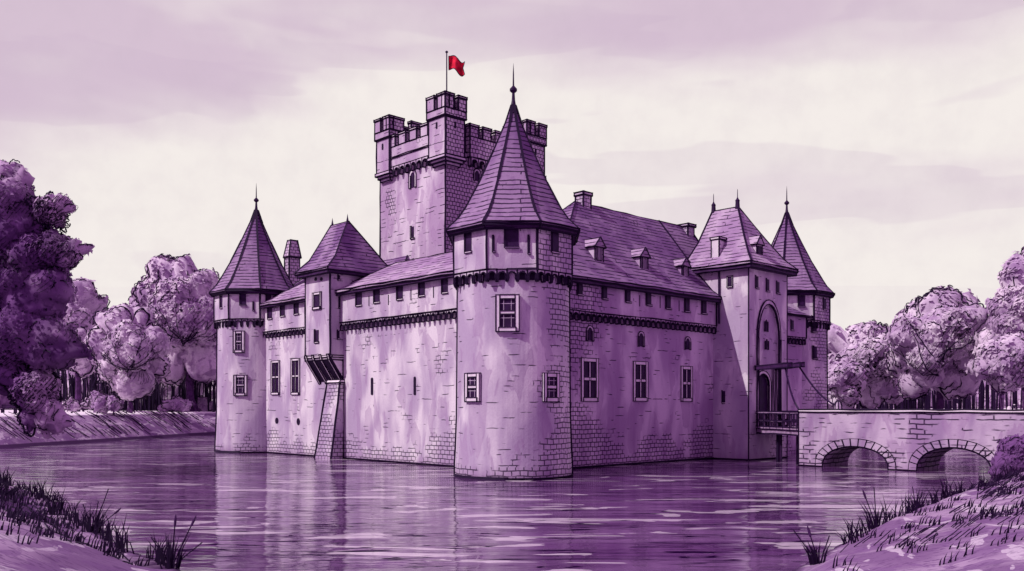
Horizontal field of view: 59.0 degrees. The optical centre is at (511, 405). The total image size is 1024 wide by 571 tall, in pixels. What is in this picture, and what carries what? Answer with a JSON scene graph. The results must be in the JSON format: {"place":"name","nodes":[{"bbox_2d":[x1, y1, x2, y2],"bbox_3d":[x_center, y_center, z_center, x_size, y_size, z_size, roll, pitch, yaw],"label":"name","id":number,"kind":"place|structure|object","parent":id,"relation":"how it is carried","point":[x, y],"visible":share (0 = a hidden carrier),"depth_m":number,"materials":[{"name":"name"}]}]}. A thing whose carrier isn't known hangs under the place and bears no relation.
{"place":"outdoors","nodes":[
{"label":"outdoors","id":0,"kind":"place"},
{"bbox_2d":[0,405,17,412],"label":"park bench","id":1,"kind":"object","parent":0,"point":[7,407],"visible":0.64,"depth_m":92.25,"materials":[{"name":"purple"}]},
{"bbox_2d":[0,434,991,570],"bbox_3d":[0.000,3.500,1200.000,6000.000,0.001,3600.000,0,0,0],"label":"water","id":2,"kind":"structure","parent":0,"point":[266,512],"depth_m":31.43,"materials":[{"name":"purple liquid"}]},
{"bbox_2d":[0,408,1023,570],"bbox_3d":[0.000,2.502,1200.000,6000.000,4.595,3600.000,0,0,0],"label":"ground","id":3,"kind":"structure","parent":0,"point":[55,553],"depth_m":18.94,"materials":[{"name":"purple plant"}]},
{"bbox_2d":[0,159,96,440],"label":"leafy tree","id":4,"kind":"object","parent":3,"relation":"on","point":[41,257],"visible":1,"depth_m":43.47,"materials":[{"name":"purple plant"}]},
{"bbox_2d":[38,484,65,514],"bbox_3d":[-14.429,2.977,28.476,1.004,1.003,0.320,0,0,0],"label":"reed clump","id":5,"kind":"object","parent":3,"relation":"on","point":[51,510],"visible":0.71,"depth_m":28.46,"materials":[{"name":"plant"}]},
{"bbox_2d":[62,395,81,412],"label":"shrub","id":6,"kind":"object","parent":3,"relation":"on","point":[71,404],"visible":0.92,"depth_m":97.33,"materials":[{"name":"purple plant"}]},
{"bbox_2d":[63,277,110,411],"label":"leafy tree","id":7,"kind":"object","parent":3,"relation":"on","point":[90,305],"visible":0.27,"depth_m":109.65,"materials":[{"name":"purple plant"}]},
{"bbox_2d":[80,388,107,413],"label":"shrub","id":8,"kind":"object","parent":3,"relation":"on","point":[95,401],"visible":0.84,"depth_m":96.85,"materials":[{"name":"purple plant"}]},
{"bbox_2d":[77,489,120,532],"bbox_3d":[-11.169,2.850,24.428,1.156,1.215,0.383,0,0,0],"label":"reed clump","id":9,"kind":"object","parent":3,"relation":"on","point":[88,526],"visible":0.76,"depth_m":24.51,"materials":[{"name":"purple plant"}]},
{"bbox_2d":[0,410,213,441],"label":"bank grass","id":10,"kind":"structure","parent":3,"relation":"on","point":[132,418],"depth_m":95.00,"materials":[{"name":"purple plant"}]},
{"bbox_2d":[105,393,124,414],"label":"shrub","id":11,"kind":"object","parent":3,"relation":"on","point":[114,403],"visible":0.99,"depth_m":96.23,"materials":[{"name":"purple plant"}]},
{"bbox_2d":[84,303,172,412],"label":"leafy tree","id":12,"kind":"object","parent":3,"relation":"on","point":[131,361],"visible":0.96,"depth_m":102.91,"materials":[{"name":"purple plant"}]},
{"bbox_2d":[127,253,219,411],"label":"leafy tree","id":13,"kind":"object","parent":3,"relation":"on","point":[172,292],"visible":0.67,"depth_m":118.11,"materials":[{"name":"purple plant"}]},
{"bbox_2d":[145,514,202,568],"bbox_3d":[-7.147,2.874,19.134,1.198,1.174,0.245,0,0,0],"label":"reed clump","id":14,"kind":"object","parent":3,"relation":"on","point":[169,563],"visible":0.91,"depth_m":19.12,"materials":[{"name":"purple plant"}]},
{"bbox_2d":[157,395,192,411],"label":"shrub","id":15,"kind":"object","parent":3,"relation":"on","point":[179,403],"visible":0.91,"depth_m":117.20,"materials":[{"name":"purple plant"}]},
{"bbox_2d":[198,395,212,410],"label":"shrub","id":16,"kind":"object","parent":3,"relation":"on","point":[202,404],"visible":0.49,"depth_m":123.86,"materials":[{"name":"purple plant"}]},
{"bbox_2d":[209,186,293,452],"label":"round tower","id":17,"kind":"structure","parent":3,"relation":"on","point":[254,276],"depth_m":67.36,"materials":[{"name":"stone"}]},
{"bbox_2d":[219,295,222,308],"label":"window","id":18,"kind":"structure","parent":17,"relation":"in","point":[220,296],"depth_m":68.11,"materials":[{"name":"glass"}]},
{"bbox_2d":[233,330,244,352],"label":"window","id":19,"kind":"structure","parent":17,"relation":"in","point":[238,335],"depth_m":67.09,"materials":[{"name":"stone"}]},
{"bbox_2d":[233,375,247,395],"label":"window","id":20,"kind":"structure","parent":17,"relation":"in","point":[240,382],"depth_m":67.07,"materials":[{"name":"stone"}]},
{"bbox_2d":[239,294,245,305],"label":"window","id":21,"kind":"structure","parent":17,"relation":"in","point":[242,297],"depth_m":67.12,"materials":[{"name":"glass"}]},
{"bbox_2d":[265,295,270,300],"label":"window","id":22,"kind":"structure","parent":17,"relation":"in","point":[267,297],"depth_m":67.50,"materials":[{"name":"glass"}]},
{"bbox_2d":[314,379,344,458],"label":"buttress","id":23,"kind":"structure","parent":3,"relation":"on","point":[330,441],"depth_m":59.92,"materials":[{"name":"stone"}]},
{"bbox_2d":[260,239,455,466],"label":"curtain wing","id":24,"kind":"structure","parent":3,"relation":"on","point":[397,322],"depth_m":57.06,"materials":[{"name":"purple stone"}]},
{"bbox_2d":[267,307,271,319],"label":"window","id":25,"kind":"structure","parent":24,"relation":"in","point":[269,310],"depth_m":66.71,"materials":[{"name":"glass"}]},
{"bbox_2d":[270,360,279,394],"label":"window","id":26,"kind":"structure","parent":24,"relation":"in","point":[275,365],"depth_m":66.37,"materials":[{"name":"stone"}]},
{"bbox_2d":[280,305,284,317],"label":"window","id":27,"kind":"structure","parent":24,"relation":"in","point":[282,308],"depth_m":65.34,"materials":[{"name":"glass"}]},
{"bbox_2d":[290,358,299,394],"bbox_3d":[-15.403,-2.075,64.392,0.227,2.626,1.243,0,0,-44],"label":"window","id":28,"kind":"structure","parent":24,"relation":"in","point":[294,362],"depth_m":64.33,"materials":[{"name":"stone"}]},
{"bbox_2d":[293,303,298,315],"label":"window","id":29,"kind":"structure","parent":24,"relation":"in","point":[295,306],"depth_m":63.94,"materials":[{"name":"stone"}]},
{"bbox_2d":[294,214,387,384],"bbox_3d":[-11.330,-7.277,62.153,5.834,11.654,4.258,0,0,-44],"label":"garderobe turret","id":30,"kind":"object","parent":24,"relation":"attached to","point":[345,253],"visible":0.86,"depth_m":60.48,"materials":[{"name":"stone"}]},
{"bbox_2d":[314,329,318,343],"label":"window","id":31,"kind":"structure","parent":30,"relation":"in","point":[316,332],"depth_m":60.54,"materials":[{"name":"glass"}]},
{"bbox_2d":[312,291,321,310],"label":"window","id":32,"kind":"structure","parent":30,"relation":"in","point":[316,296],"depth_m":60.45,"materials":[{"name":"glass"}]},
{"bbox_2d":[337,329,340,339],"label":"window","id":33,"kind":"structure","parent":30,"relation":"in","point":[338,332],"depth_m":59.77,"materials":[{"name":"glass"}]},
{"bbox_2d":[355,292,361,306],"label":"window","id":34,"kind":"structure","parent":24,"relation":"in","point":[358,296],"depth_m":58.27,"materials":[{"name":"glass"}]},
{"bbox_2d":[373,290,379,303],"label":"window","id":35,"kind":"structure","parent":24,"relation":"in","point":[376,293],"depth_m":56.84,"materials":[{"name":"glass"}]},
{"bbox_2d":[396,286,402,300],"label":"window","id":36,"kind":"structure","parent":24,"relation":"in","point":[399,290],"depth_m":55.10,"materials":[{"name":"glass"}]},
{"bbox_2d":[418,282,424,297],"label":"window","id":37,"kind":"structure","parent":24,"relation":"in","point":[421,286],"depth_m":53.54,"materials":[{"name":"glass"}]},
{"bbox_2d":[441,279,447,294],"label":"window","id":38,"kind":"structure","parent":24,"relation":"in","point":[444,282],"depth_m":51.99,"materials":[{"name":"stone"}]},
{"bbox_2d":[373,90,547,259],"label":"keep","id":39,"kind":"structure","parent":3,"relation":"on","point":[429,173],"depth_m":61.97,"materials":[{"name":"stone"}]},
{"bbox_2d":[408,170,416,188],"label":"window","id":40,"kind":"structure","parent":39,"relation":"in","point":[412,178],"depth_m":62.75,"materials":[{"name":"glass"}]},
{"bbox_2d":[410,226,414,239],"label":"window","id":41,"kind":"structure","parent":39,"relation":"in","point":[411,228],"depth_m":62.75,"materials":[{"name":"glass"}]},
{"bbox_2d":[445,51,464,90],"bbox_3d":[-3.846,-22.031,61.192,1.343,4.044,0.383,0,0,0],"label":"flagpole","id":42,"kind":"object","parent":39,"relation":"on","point":[455,63],"visible":1,"depth_m":61.20,"materials":[{"name":"fabric"}]},
{"bbox_2d":[473,169,480,180],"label":"window","id":43,"kind":"structure","parent":39,"relation":"in","point":[476,173],"depth_m":62.06,"materials":[{"name":"glass"}]},
{"bbox_2d":[0,369,1022,411],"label":"wood","id":44,"kind":"object","parent":3,"relation":"on","point":[987,397],"visible":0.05,"depth_m":122.53,"materials":[{"name":"purple plant"}]},
{"bbox_2d":[0,465,1023,570],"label":"grass","id":45,"kind":"structure","parent":3,"relation":"on","point":[105,534],"depth_m":22.72,"materials":[{"name":"purple plant"}]},
{"bbox_2d":[445,63,580,479],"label":"round tower","id":46,"kind":"structure","parent":3,"relation":"on","point":[512,230],"depth_m":43.15,"materials":[{"name":"stone"}]},
{"bbox_2d":[464,232,471,253],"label":"window","id":47,"kind":"structure","parent":46,"relation":"in","point":[467,236],"depth_m":43.59,"materials":[{"name":"glass"}]},
{"bbox_2d":[464,372,480,401],"bbox_3d":[-1.900,-0.886,43.471,1.056,1.435,0.216,0,0,44],"label":"window","id":48,"kind":"structure","parent":46,"relation":"in","point":[472,381],"depth_m":43.42,"materials":[{"name":"stone"}]},
{"bbox_2d":[492,235,495,252],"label":"window","id":49,"kind":"structure","parent":46,"relation":"in","point":[493,237],"depth_m":42.60,"materials":[{"name":"glass"}]},
{"bbox_2d":[495,294,519,331],"bbox_3d":[-0.213,-4.378,42.698,1.159,1.806,0.209,0,0,6],"label":"window","id":50,"kind":"structure","parent":46,"relation":"in","point":[507,306],"depth_m":42.68,"materials":[{"name":"stone"}]},
{"bbox_2d":[504,229,519,248],"bbox_3d":[-0.014,-7.933,42.628,0.741,1.063,0.161,0,0,2],"label":"window","id":51,"kind":"structure","parent":46,"relation":"in","point":[511,236],"depth_m":42.62,"materials":[{"name":"stone"}]},
{"bbox_2d":[527,234,530,254],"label":"window","id":52,"kind":"structure","parent":46,"relation":"in","point":[528,235],"depth_m":42.56,"materials":[{"name":"glass"}]},
{"bbox_2d":[542,373,559,401],"bbox_3d":[1.891,-0.879,43.331,1.059,1.423,0.207,0,0,-40],"label":"window","id":53,"kind":"structure","parent":46,"relation":"in","point":[550,381],"depth_m":43.28,"materials":[{"name":"stone"}]},
{"bbox_2d":[551,232,559,254],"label":"window","id":54,"kind":"structure","parent":46,"relation":"in","point":[554,236],"depth_m":43.39,"materials":[{"name":"glass"}]},
{"bbox_2d":[563,190,721,468],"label":"hall range","id":55,"kind":"structure","parent":3,"relation":"on","point":[644,299],"depth_m":55.21,"materials":[{"name":"stone"}]},
{"bbox_2d":[577,283,583,296],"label":"window","id":56,"kind":"structure","parent":55,"relation":"in","point":[579,286],"depth_m":50.35,"materials":[{"name":"glass"}]},
{"bbox_2d":[586,325,593,340],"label":"window","id":57,"kind":"structure","parent":55,"relation":"in","point":[589,330],"depth_m":51.30,"materials":[{"name":"glass"}]},
{"bbox_2d":[581,357,598,401],"bbox_3d":[4.405,-1.478,51.300,1.526,2.492,0.209,0,0,-44],"label":"window","id":58,"kind":"structure","parent":55,"relation":"in","point":[589,366],"depth_m":51.25,"materials":[{"name":"stone"}]},
{"bbox_2d":[602,287,608,300],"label":"window","id":59,"kind":"structure","parent":55,"relation":"in","point":[604,289],"depth_m":51.83,"materials":[{"name":"glass"}]},
{"bbox_2d":[625,290,631,303],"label":"window","id":60,"kind":"structure","parent":55,"relation":"in","point":[627,293],"depth_m":53.27,"materials":[{"name":"glass"}]},
{"bbox_2d":[633,361,647,401],"bbox_3d":[7.733,-1.477,54.484,1.462,2.433,0.209,0,0,-44],"label":"window","id":61,"kind":"structure","parent":55,"relation":"in","point":[640,368],"depth_m":54.46,"materials":[{"name":"stone"}]},
{"bbox_2d":[637,331,644,346],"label":"window","id":62,"kind":"structure","parent":55,"relation":"in","point":[641,336],"depth_m":54.52,"materials":[{"name":"glass"}]},
{"bbox_2d":[646,293,652,306],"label":"window","id":63,"kind":"structure","parent":55,"relation":"in","point":[648,296],"depth_m":54.65,"materials":[{"name":"glass"}]},
{"bbox_2d":[665,296,671,309],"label":"window","id":64,"kind":"structure","parent":55,"relation":"in","point":[667,298],"depth_m":55.96,"materials":[{"name":"glass"}]},
{"bbox_2d":[680,366,692,401],"bbox_3d":[11.138,-1.402,57.741,1.306,2.289,0.209,0,0,-44],"label":"window","id":65,"kind":"structure","parent":55,"relation":"in","point":[686,372],"depth_m":57.71,"materials":[{"name":"stone"}]},
{"bbox_2d":[684,298,690,312],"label":"window","id":66,"kind":"structure","parent":55,"relation":"in","point":[686,301],"depth_m":57.34,"materials":[{"name":"glass"}]},
{"bbox_2d":[684,336,691,349],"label":"window","id":67,"kind":"structure","parent":55,"relation":"in","point":[687,341],"depth_m":57.83,"materials":[{"name":"glass"}]},
{"bbox_2d":[701,301,707,314],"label":"window","id":68,"kind":"structure","parent":55,"relation":"in","point":[703,303],"depth_m":58.63,"materials":[{"name":"glass"}]},
{"bbox_2d":[688,189,798,459],"bbox_3d":[15.221,-4.850,61.352,6.005,19.700,6.039,0,0,-44],"label":"gatehouse","id":69,"kind":"object","parent":3,"relation":"on","point":[742,267],"visible":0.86,"depth_m":59.34,"materials":[{"name":"stone"}]},
{"bbox_2d":[721,390,725,403],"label":"window","id":70,"kind":"structure","parent":69,"relation":"in","point":[722,392],"depth_m":59.26,"materials":[{"name":"stone"}]},
{"bbox_2d":[726,275,732,287],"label":"window","id":71,"kind":"structure","parent":69,"relation":"in","point":[729,279],"depth_m":58.91,"materials":[{"name":"glass"}]},
{"bbox_2d":[755,275,758,288],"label":"window","id":72,"kind":"structure","parent":69,"relation":"in","point":[756,277],"depth_m":58.57,"materials":[{"name":"stone"}]},
{"bbox_2d":[764,318,768,331],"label":"window","id":73,"kind":"structure","parent":69,"relation":"in","point":[766,324],"depth_m":59.71,"materials":[{"name":"glass"}]},
{"bbox_2d":[764,338,768,349],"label":"window","id":74,"kind":"structure","parent":69,"relation":"in","point":[766,342],"depth_m":59.71,"materials":[{"name":"glass"}]},
{"bbox_2d":[766,278,769,291],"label":"window","id":75,"kind":"structure","parent":69,"relation":"in","point":[767,280],"depth_m":59.51,"materials":[{"name":"glass"}]},
{"bbox_2d":[776,280,779,293],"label":"window","id":76,"kind":"structure","parent":69,"relation":"in","point":[777,283],"depth_m":60.37,"materials":[{"name":"glass"}]},
{"bbox_2d":[754,362,842,463],"bbox_3d":[17.402,1.161,56.837,3.497,7.779,7.264,0,0,-17],"label":"drawbridge","id":77,"kind":"object","parent":3,"relation":"on","point":[789,428],"visible":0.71,"depth_m":55.87,"materials":[{"name":"purple wood"}]},
{"bbox_2d":[788,306,812,452],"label":"wing","id":78,"kind":"structure","parent":3,"relation":"on","point":[797,328],"depth_m":67.13,"materials":[{"name":"purple stone"}]},
{"bbox_2d":[790,319,794,330],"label":"window","id":79,"kind":"structure","parent":78,"relation":"in","point":[791,321],"depth_m":66.31,"materials":[{"name":"glass"}]},
{"bbox_2d":[771,190,834,408],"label":"round tower","id":80,"kind":"structure","parent":3,"relation":"on","point":[811,292],"depth_m":68.57,"materials":[{"name":"stone"}]},
{"bbox_2d":[798,295,805,306],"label":"window","id":81,"kind":"structure","parent":80,"relation":"in","point":[801,298],"depth_m":67.98,"materials":[{"name":"glass"}]},
{"bbox_2d":[811,323,817,332],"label":"window","id":82,"kind":"structure","parent":80,"relation":"in","point":[813,330],"depth_m":68.16,"materials":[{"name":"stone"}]},
{"bbox_2d":[812,345,817,359],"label":"window","id":83,"kind":"structure","parent":80,"relation":"in","point":[814,348],"depth_m":68.21,"materials":[{"name":"glass"}]},
{"bbox_2d":[823,297,826,310],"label":"window","id":84,"kind":"structure","parent":80,"relation":"in","point":[824,300],"depth_m":69.05,"materials":[{"name":"glass"}]},
{"bbox_2d":[793,525,831,564],"bbox_3d":[6.379,2.974,19.183,0.859,0.901,0.303,0,0,0],"label":"reed clump","id":85,"kind":"object","parent":3,"relation":"on","point":[814,557],"visible":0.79,"depth_m":19.12,"materials":[{"name":"purple plant"}]},
{"bbox_2d":[828,354,867,408],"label":"bush","id":86,"kind":"object","parent":3,"relation":"on","point":[847,382],"visible":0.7,"depth_m":85.41,"materials":[{"name":"purple plant"}]},
{"bbox_2d":[828,320,906,408],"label":"leafy tree","id":87,"kind":"object","parent":3,"relation":"on","point":[865,344],"visible":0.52,"depth_m":98.06,"materials":[{"name":"purple plant"}]},
{"bbox_2d":[858,487,894,528],"bbox_3d":[9.635,2.724,24.062,1.019,1.120,0.412,0,0,0],"label":"reed clump","id":88,"kind":"object","parent":3,"relation":"on","point":[877,518],"visible":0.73,"depth_m":24.02,"materials":[{"name":"purple plant"}]},
{"bbox_2d":[797,409,1023,470],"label":"stone bridge","id":89,"kind":"structure","parent":3,"relation":"on","point":[911,439],"depth_m":48.95,"materials":[{"name":"purple stone"}]},
{"bbox_2d":[834,400,841,408],"bbox_3d":[18.558,-0.032,51.431,0.488,0.577,0.410,0,0,0],"label":"guard stone","id":90,"kind":"object","parent":89,"relation":"on","point":[837,404],"visible":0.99,"depth_m":51.32,"materials":[{"name":"stone"}]},
{"bbox_2d":[906,486,927,510],"bbox_3d":[12.748,2.958,28.486,0.837,0.838,0.239,0,0,0],"label":"reed clump","id":91,"kind":"object","parent":3,"relation":"on","point":[912,503],"visible":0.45,"depth_m":28.48,"materials":[{"name":"purple plant"}]},
{"bbox_2d":[885,284,989,408],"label":"leafy tree","id":92,"kind":"object","parent":3,"relation":"on","point":[931,334],"visible":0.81,"depth_m":87.24,"materials":[{"name":"purple plant"}]},
{"bbox_2d":[964,330,1023,408],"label":"leafy tree","id":93,"kind":"object","parent":3,"relation":"on","point":[997,365],"visible":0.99,"depth_m":71.09,"materials":[{"name":"purple plant"}]},
{"bbox_2d":[974,246,1023,408],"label":"leafy tree","id":94,"kind":"object","parent":3,"relation":"on","point":[1005,307],"visible":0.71,"depth_m":79.24,"materials":[{"name":"purple plant"}]},
{"bbox_2d":[988,433,1023,479],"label":"bush","id":95,"kind":"object","parent":3,"relation":"on","point":[1010,452],"visible":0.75,"depth_m":40.60,"materials":[{"name":"purple plant"}]},
{"bbox_2d":[0,0,1023,330],"label":"sky","id":96,"kind":"structure","parent":0,"point":[892,131],"materials":[{"name":"white"}]}
]}

